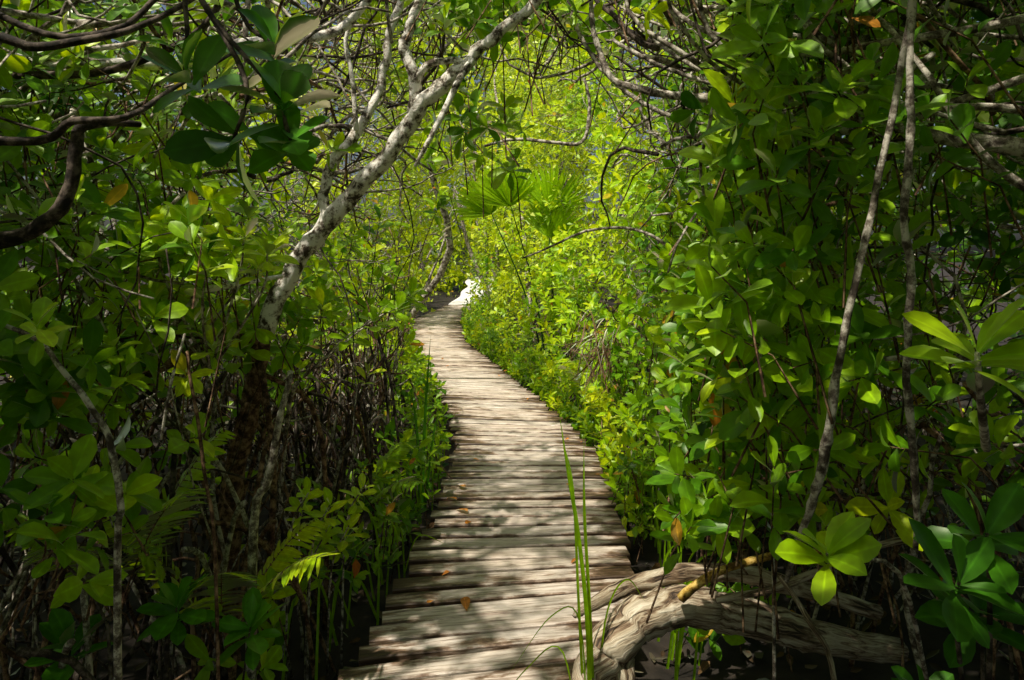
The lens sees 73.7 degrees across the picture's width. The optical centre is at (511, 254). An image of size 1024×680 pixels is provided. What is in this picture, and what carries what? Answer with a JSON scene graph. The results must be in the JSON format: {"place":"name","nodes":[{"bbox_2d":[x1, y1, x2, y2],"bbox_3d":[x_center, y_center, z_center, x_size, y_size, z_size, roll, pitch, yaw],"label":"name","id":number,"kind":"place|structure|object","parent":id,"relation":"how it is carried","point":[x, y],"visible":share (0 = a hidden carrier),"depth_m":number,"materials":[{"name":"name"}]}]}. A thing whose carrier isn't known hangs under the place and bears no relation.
{"place":"outdoors","nodes":[
{"label":"outdoors","id":0,"kind":"place"},
{"bbox_2d":[448,276,494,304],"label":"sand path","id":1,"kind":"structure","parent":0,"point":[460,300],"depth_m":25.39,"materials":[{"name":"white sand"}]},
{"bbox_2d":[0,0,1021,262],"label":"sky","id":2,"kind":"structure","parent":0,"point":[1017,235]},
{"bbox_2d":[0,261,1023,679],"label":"ground","id":3,"kind":"structure","parent":0,"point":[734,663],"depth_m":3.60,"materials":[{"name":"soil"}]},
{"bbox_2d":[24,608,112,679],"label":"mangrove sprig","id":4,"kind":"object","parent":3,"relation":"on","point":[57,630],"visible":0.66,"depth_m":2.10,"materials":[{"name":"green plant"}]},
{"bbox_2d":[0,0,231,248],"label":"branch","id":5,"kind":"object","parent":3,"relation":"on","point":[53,215],"visible":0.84,"depth_m":1.88,"materials":[{"name":"brown plant"}]},
{"bbox_2d":[0,425,235,619],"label":"fern","id":6,"kind":"object","parent":3,"relation":"on","point":[167,514],"visible":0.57,"depth_m":2.41,"materials":[{"name":"green plant"}]},
{"bbox_2d":[136,574,214,679],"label":"mangrove sprig","id":7,"kind":"object","parent":3,"relation":"on","point":[170,596],"visible":0.99,"depth_m":2.28,"materials":[{"name":"green plant"}]},
{"bbox_2d":[86,515,340,654],"bbox_3d":[-1.141,1.309,2.600,0.938,0.585,0.664,0,0,-17],"label":"fern","id":8,"kind":"object","parent":3,"relation":"on","point":[284,568],"visible":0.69,"depth_m":2.58,"materials":[{"name":"green plant"}]},
{"bbox_2d":[0,0,475,679],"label":"mangrove thicket","id":9,"kind":"object","parent":3,"relation":"on","point":[26,362],"visible":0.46,"depth_m":2.47,"materials":[{"name":"green plant"}]},
{"bbox_2d":[211,587,289,679],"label":"mangrove sprig","id":10,"kind":"object","parent":3,"relation":"on","point":[255,607],"visible":0.97,"depth_m":2.39,"materials":[{"name":"green plant"}]},
{"bbox_2d":[7,0,542,679],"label":"mangrove tree","id":11,"kind":"object","parent":3,"relation":"on","point":[331,216],"visible":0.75,"depth_m":3.13,"materials":[{"name":"grey plant"}]},
{"bbox_2d":[284,476,324,679],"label":"mangrove sprig","id":12,"kind":"object","parent":3,"relation":"on","point":[304,494],"visible":0.91,"depth_m":2.95,"materials":[{"name":"green plant"}]},
{"bbox_2d":[304,516,341,679],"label":"mangrove sprig","id":13,"kind":"object","parent":3,"relation":"on","point":[329,533],"visible":0.52,"depth_m":3.10,"materials":[{"name":"green plant"}]},
{"bbox_2d":[306,487,347,679],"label":"mangrove sprig","id":14,"kind":"object","parent":3,"relation":"on","point":[326,504],"visible":0.85,"depth_m":3.00,"materials":[{"name":"green plant"}]},
{"bbox_2d":[326,513,363,675],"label":"mangrove sprig","id":15,"kind":"object","parent":3,"relation":"on","point":[350,523],"visible":0.99,"depth_m":3.10,"materials":[{"name":"green plant"}]},
{"bbox_2d":[338,473,376,666],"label":"mangrove sprig","id":16,"kind":"object","parent":3,"relation":"on","point":[356,493],"visible":0.91,"depth_m":3.20,"materials":[{"name":"green plant"}]},
{"bbox_2d":[191,301,749,593],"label":"verge plants","id":17,"kind":"object","parent":3,"relation":"on","point":[475,326],"visible":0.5,"depth_m":5.08,"materials":[{"name":"green plant"}]},
{"bbox_2d":[410,336,438,508],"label":"grass clump","id":18,"kind":"object","parent":17,"relation":"on","point":[424,435],"visible":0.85,"depth_m":4.70,"materials":[{"name":"green plant"}]},
{"bbox_2d":[338,305,637,679],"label":"boardwalk","id":19,"kind":"structure","parent":3,"relation":"on","point":[505,556],"depth_m":3.86,"materials":[{"name":"brown wood"}]},
{"bbox_2d":[427,358,581,610],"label":"fallen leaves","id":20,"kind":"object","parent":19,"relation":"on","point":[465,601],"visible":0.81,"depth_m":3.52,"materials":[{"name":"orange plant"}]},
{"bbox_2d":[5,77,982,679],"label":"bare stems","id":21,"kind":"object","parent":3,"relation":"on","point":[251,561],"visible":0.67,"depth_m":2.30,"materials":[{"name":"brown plant"}]},
{"bbox_2d":[258,333,745,679],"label":"verge grass","id":22,"kind":"structure","parent":3,"relation":"on","point":[674,638],"depth_m":3.66,"materials":[{"name":"green plant"}]},
{"bbox_2d":[286,442,423,526],"bbox_3d":[-0.841,1.422,3.943,0.569,0.460,0.795,0,0,45],"label":"fern","id":23,"kind":"object","parent":22,"relation":"on","point":[398,454],"visible":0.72,"depth_m":4.16,"materials":[{"name":"green plant"}]},
{"bbox_2d":[0,0,1023,679],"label":"branch tangle","id":24,"kind":"object","parent":3,"relation":"on","point":[16,586],"visible":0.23,"depth_m":2.97,"materials":[{"name":"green plant"}]},
{"bbox_2d":[211,234,299,368],"bbox_3d":[-0.975,0.191,2.459,0.437,0.526,0.167,0,0,21],"label":"mangrove sprig","id":25,"kind":"object","parent":24,"relation":"attached to","point":[265,246],"visible":0.97,"depth_m":2.41,"materials":[{"name":"green plant"}]},
{"bbox_2d":[303,322,371,377],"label":"mangrove sprig","id":26,"kind":"object","parent":24,"relation":"attached to","point":[342,345],"visible":0.92,"depth_m":3.60,"materials":[{"name":"green plant"}]},
{"bbox_2d":[304,302,398,377],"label":"mangrove sprig","id":27,"kind":"object","parent":24,"relation":"attached to","point":[374,316],"visible":1,"depth_m":3.60,"materials":[{"name":"green plant"}]},
{"bbox_2d":[306,291,416,376],"bbox_3d":[-0.809,0.428,3.691,0.589,0.454,0.192,0,0,0],"label":"mangrove sprig","id":28,"kind":"object","parent":24,"relation":"attached to","point":[400,298],"visible":0.92,"depth_m":3.69,"materials":[{"name":"green plant"}]},
{"bbox_2d":[323,276,426,359],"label":"mangrove sprig","id":29,"kind":"object","parent":24,"relation":"attached to","point":[413,281],"visible":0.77,"depth_m":3.90,"materials":[{"name":"green plant"}]},
{"bbox_2d":[0,0,1023,342],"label":"mangrove canopy","id":30,"kind":"object","parent":3,"relation":"on","point":[184,226],"visible":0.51,"depth_m":2.58,"materials":[{"name":"green plant"}]},
{"bbox_2d":[139,257,205,367],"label":"mangrove sprig","id":31,"kind":"object","parent":30,"relation":"attached to","point":[154,261],"visible":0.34,"depth_m":2.52,"materials":[{"name":"green plant"}]},
{"bbox_2d":[144,205,207,367],"bbox_3d":[-1.175,0.137,2.439,0.189,0.630,0.284,0,0,42],"label":"mangrove sprig","id":32,"kind":"object","parent":30,"relation":"attached to","point":[155,227],"visible":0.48,"depth_m":2.43,"materials":[{"name":"green plant"}]},
{"bbox_2d":[179,248,234,368],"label":"mangrove sprig","id":33,"kind":"object","parent":30,"relation":"attached to","point":[206,261],"visible":0.88,"depth_m":2.37,"materials":[{"name":"green plant"}]},
{"bbox_2d":[195,222,232,364],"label":"mangrove sprig","id":34,"kind":"object","parent":30,"relation":"attached to","point":[221,246],"visible":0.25,"depth_m":2.50,"materials":[{"name":"green plant"}]},
{"bbox_2d":[213,217,257,358],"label":"mangrove sprig","id":35,"kind":"object","parent":30,"relation":"attached to","point":[249,227],"visible":0.89,"depth_m":2.50,"materials":[{"name":"green plant"}]},
{"bbox_2d":[227,248,282,349],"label":"mangrove sprig","id":36,"kind":"object","parent":30,"relation":"attached to","point":[255,260],"visible":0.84,"depth_m":2.50,"materials":[{"name":"green plant"}]},
{"bbox_2d":[201,0,340,146],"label":"mangrove sprig","id":37,"kind":"object","parent":30,"relation":"attached to","point":[284,83],"visible":0.91,"depth_m":1.10,"materials":[{"name":"green plant"}]},
{"bbox_2d":[141,0,242,117],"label":"mangrove sprig","id":38,"kind":"object","parent":37,"relation":"attached to","point":[209,52],"visible":0.92,"depth_m":1.26,"materials":[{"name":"green plant"}]},
{"bbox_2d":[163,0,287,206],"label":"mangrove sprig","id":39,"kind":"object","parent":37,"relation":"attached to","point":[191,146],"visible":0.73,"depth_m":1.14,"materials":[{"name":"green plant"}]},
{"bbox_2d":[226,0,319,87],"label":"mangrove sprig","id":40,"kind":"object","parent":37,"relation":"attached to","point":[295,28],"visible":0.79,"depth_m":1.19,"materials":[{"name":"green plant"}]},
{"bbox_2d":[248,101,327,173],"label":"mangrove sprig","id":41,"kind":"object","parent":37,"relation":"attached to","point":[299,155],"visible":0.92,"depth_m":1.07,"materials":[{"name":"green plant"}]},
{"bbox_2d":[784,19,906,582],"bbox_3d":[0.805,0.092,1.635,0.301,1.495,0.103,0,0,30],"label":"hanging vine","id":42,"kind":"object","parent":30,"relation":"hanging from","point":[826,443],"visible":0.91,"depth_m":1.60,"materials":[{"name":"grey plant"}]},
{"bbox_2d":[900,0,919,550],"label":"hanging vine","id":43,"kind":"object","parent":30,"relation":"hanging from","point":[911,280],"visible":0.94,"depth_m":1.50,"materials":[{"name":"grey plant"}]},
{"bbox_2d":[899,298,1023,451],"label":"mangrove sprig","id":44,"kind":"object","parent":30,"relation":"attached to","point":[1005,323],"visible":1,"depth_m":0.81,"materials":[{"name":"green plant"}]},
{"bbox_2d":[0,0,1023,467],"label":"background trees","id":45,"kind":"object","parent":3,"relation":"on","point":[442,256],"visible":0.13,"depth_m":14.31,"materials":[{"name":"green plant"}]},
{"bbox_2d":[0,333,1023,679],"bbox_3d":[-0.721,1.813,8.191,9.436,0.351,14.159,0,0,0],"label":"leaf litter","id":46,"kind":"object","parent":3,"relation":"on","point":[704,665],"visible":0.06,"depth_m":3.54,"materials":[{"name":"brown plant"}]},
{"bbox_2d":[450,161,588,362],"bbox_3d":[0.088,0.244,9.784,2.014,3.224,1.062,0,0,0],"label":"fan palm","id":47,"kind":"object","parent":3,"relation":"on","point":[495,199],"visible":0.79,"depth_m":9.50,"materials":[{"name":"green plant"}]},
{"bbox_2d":[516,247,630,381],"bbox_3d":[0.627,0.862,9.104,1.157,1.954,1.698,0,0,-39],"label":"shrub","id":48,"kind":"object","parent":3,"relation":"on","point":[544,276],"visible":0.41,"depth_m":8.91,"materials":[{"name":"green plant"}]},
{"bbox_2d":[508,414,644,679],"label":"grass clump","id":49,"kind":"object","parent":3,"relation":"on","point":[588,627],"visible":0.98,"depth_m":2.45,"materials":[{"name":"green plant"}]},
{"bbox_2d":[558,358,642,409],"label":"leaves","id":50,"kind":"object","parent":3,"relation":"on","point":[569,371],"visible":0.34,"depth_m":7.08,"materials":[{"name":"green plant"}]},
{"bbox_2d":[571,537,908,679],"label":"fallen log","id":51,"kind":"object","parent":3,"relation":"on","point":[629,632],"visible":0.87,"depth_m":2.70,"materials":[{"name":"brown wood"}]},
{"bbox_2d":[464,0,1023,660],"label":"mangrove thicket","id":52,"kind":"object","parent":3,"relation":"on","point":[698,278],"visible":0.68,"depth_m":2.19,"materials":[{"name":"green plant"}]},
{"bbox_2d":[539,296,649,408],"bbox_3d":[0.719,0.822,5.766,0.826,1.052,0.739,0,0,-19],"label":"dead palm frond","id":53,"kind":"object","parent":52,"relation":"attached to","point":[604,349],"visible":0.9,"depth_m":5.75,"materials":[{"name":"plant"}]},
{"bbox_2d":[727,290,800,679],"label":"mangrove sprig","id":54,"kind":"object","parent":3,"relation":"on","point":[766,326],"visible":0.38,"depth_m":1.78,"materials":[{"name":"green plant"}]},
{"bbox_2d":[567,0,1023,191],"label":"mangrove tree","id":55,"kind":"object","parent":3,"relation":"on","point":[1008,145],"visible":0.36,"depth_m":2.10,"materials":[{"name":"grey plant"}]},
{"bbox_2d":[775,511,928,679],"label":"mangrove sprig","id":56,"kind":"object","parent":3,"relation":"on","point":[846,544],"visible":1,"depth_m":1.29,"materials":[{"name":"green plant"}]},
{"bbox_2d":[891,664,954,679],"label":"mangrove sprig","id":57,"kind":"object","parent":3,"relation":"on","point":[901,673],"visible":0.96,"depth_m":2.03,"materials":[{"name":"green plant"}]},
{"bbox_2d":[899,518,1023,679],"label":"mangrove sprig","id":58,"kind":"object","parent":3,"relation":"on","point":[974,558],"visible":1,"depth_m":1.10,"materials":[{"name":"green plant"}]},
{"bbox_2d":[913,482,1023,679],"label":"mangrove sprig","id":59,"kind":"object","parent":3,"relation":"on","point":[1005,510],"visible":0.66,"depth_m":1.16,"materials":[{"name":"green plant"}]},
{"bbox_2d":[914,549,1023,679],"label":"mangrove sprig","id":60,"kind":"object","parent":3,"relation":"on","point":[929,612],"visible":0.54,"depth_m":1.24,"materials":[{"name":"green plant"}]}
]}

